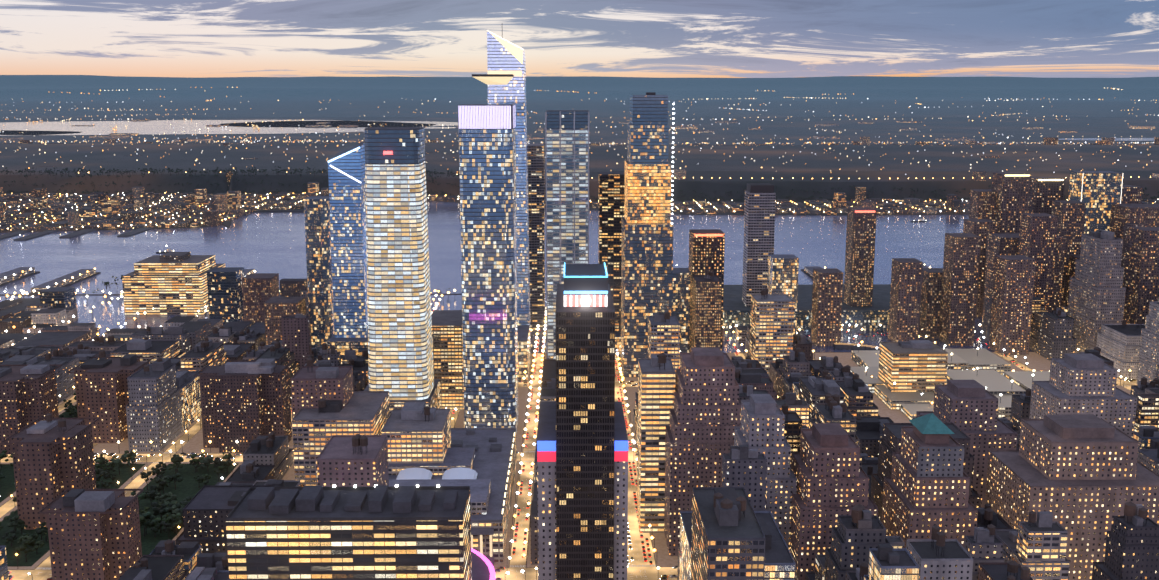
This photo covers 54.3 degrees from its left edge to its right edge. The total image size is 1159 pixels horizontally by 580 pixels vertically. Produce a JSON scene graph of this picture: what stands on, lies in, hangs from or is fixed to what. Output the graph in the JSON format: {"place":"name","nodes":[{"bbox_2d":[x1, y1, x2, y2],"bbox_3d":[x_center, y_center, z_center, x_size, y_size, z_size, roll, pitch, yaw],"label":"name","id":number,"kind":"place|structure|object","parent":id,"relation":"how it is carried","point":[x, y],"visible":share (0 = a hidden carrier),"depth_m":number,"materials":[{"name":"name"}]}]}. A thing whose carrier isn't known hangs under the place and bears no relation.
{"place":"outdoors","nodes":[
{"label":"outdoors","id":0,"kind":"place"},
{"bbox_2d":[0,201,1033,352],"bbox_3d":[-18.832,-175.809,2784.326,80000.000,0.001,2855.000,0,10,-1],"label":"river","id":1,"kind":"structure","parent":0,"point":[266,242],"depth_m":2242.97,"materials":[{"name":"blue liquid"}]},
{"bbox_2d":[156,216,926,265],"bbox_3d":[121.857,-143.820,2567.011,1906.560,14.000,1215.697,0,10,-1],"label":"river boats","id":2,"kind":"object","parent":1,"relation":"on","point":[170,250],"visible":0.35,"depth_m":2214.04,"materials":[{"name":"metal"}]},
{"bbox_2d":[0,352,1136,579],"bbox_3d":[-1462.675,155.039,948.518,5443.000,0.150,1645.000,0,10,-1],"label":"streets and pavements","id":3,"kind":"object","parent":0,"point":[516,564],"visible":0.04,"depth_m":979.10,"materials":[{"name":"grey asphalt"}]},
{"bbox_2d":[0,404,238,566],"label":"park lawns","id":4,"kind":"structure","parent":3,"relation":"on","point":[188,485],"depth_m":908.53,"materials":[{"name":"green plant"}]},
{"bbox_2d":[0,166,1158,561],"bbox_3d":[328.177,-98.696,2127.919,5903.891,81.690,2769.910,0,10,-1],"label":"trees","id":5,"kind":"object","parent":4,"relation":"on","point":[168,524],"visible":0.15,"depth_m":943.24,"materials":[{"name":"green plant"}]},
{"bbox_2d":[4,289,1130,579],"bbox_3d":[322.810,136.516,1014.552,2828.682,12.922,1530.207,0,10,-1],"label":"street lamps","id":6,"kind":"object","parent":3,"relation":"on","point":[456,409],"visible":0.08,"depth_m":1221.14,"materials":[{"name":"metal"}]},
{"bbox_2d":[3,312,1135,579],"bbox_3d":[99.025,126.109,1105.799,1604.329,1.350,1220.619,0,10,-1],"label":"cars","id":7,"kind":"object","parent":3,"relation":"on","point":[531,466],"visible":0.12,"depth_m":983.14,"materials":[{"name":"metal"}]},
{"bbox_2d":[0,30,1158,579],"bbox_3d":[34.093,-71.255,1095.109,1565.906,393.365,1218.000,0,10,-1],"label":"buildings","id":8,"kind":"structure","parent":3,"relation":"on","point":[398,476],"depth_m":998.42,"materials":[{"name":"glass"}]},
{"bbox_2d":[0,223,1158,579],"bbox_3d":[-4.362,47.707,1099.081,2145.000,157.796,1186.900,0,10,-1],"label":"city blocks","id":9,"kind":"structure","parent":3,"relation":"on","point":[728,529],"depth_m":934.30,"materials":[{"name":"brick"}]},
{"bbox_2d":[833,343,1049,419],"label":"tunnel approach","id":10,"kind":"structure","parent":3,"relation":"on","point":[993,374],"depth_m":1216.82,"materials":[{"name":"concrete"}]},
{"bbox_2d":[0,120,1154,140],"bbox_3d":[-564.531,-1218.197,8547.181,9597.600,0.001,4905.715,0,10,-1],"label":"distant water","id":11,"kind":"structure","parent":0,"point":[275,125],"depth_m":8849.19,"materials":[{"name":"white liquid"}]},
{"bbox_2d":[0,75,1158,231],"bbox_3d":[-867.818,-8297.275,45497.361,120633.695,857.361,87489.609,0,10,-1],"label":"terrain","id":12,"kind":"structure","parent":0,"point":[720,182],"depth_m":8543.15,"materials":[{"name":"grey"}]},
{"bbox_2d":[0,119,1158,231],"bbox_3d":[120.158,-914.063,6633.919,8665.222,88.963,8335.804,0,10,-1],"label":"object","id":13,"kind":"structure","parent":12,"relation":"on","point":[230,204],"depth_m":2975.67,"materials":[{"name":"brick"}]},
{"bbox_2d":[0,86,1158,228],"bbox_3d":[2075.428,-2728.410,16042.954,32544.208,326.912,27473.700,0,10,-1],"label":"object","id":14,"kind":"object","parent":12,"relation":"on","point":[686,143],"depth_m":5739.05,"materials":[{"name":"glass"}]},
{"bbox_2d":[0,85,1158,171],"bbox_3d":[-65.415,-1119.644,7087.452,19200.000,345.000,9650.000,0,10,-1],"label":"city lights","id":15,"kind":"object","parent":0,"point":[785,107],"visible":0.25,"depth_m":5933.62},
{"bbox_2d":[0,0,1158,77],"label":"sky","id":16,"kind":"structure","parent":0,"point":[128,38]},
{"label":"ground","id":17,"kind":"structure","parent":0,"visible":0},
{"bbox_2d":[0,209,930,294],"bbox_3d":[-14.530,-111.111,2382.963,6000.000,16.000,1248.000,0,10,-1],"label":"piers and bulkheads","id":18,"kind":"object","parent":17,"relation":"on","point":[13,275],"visible":0.19,"depth_m":1935.06,"materials":[{"name":"concrete"}]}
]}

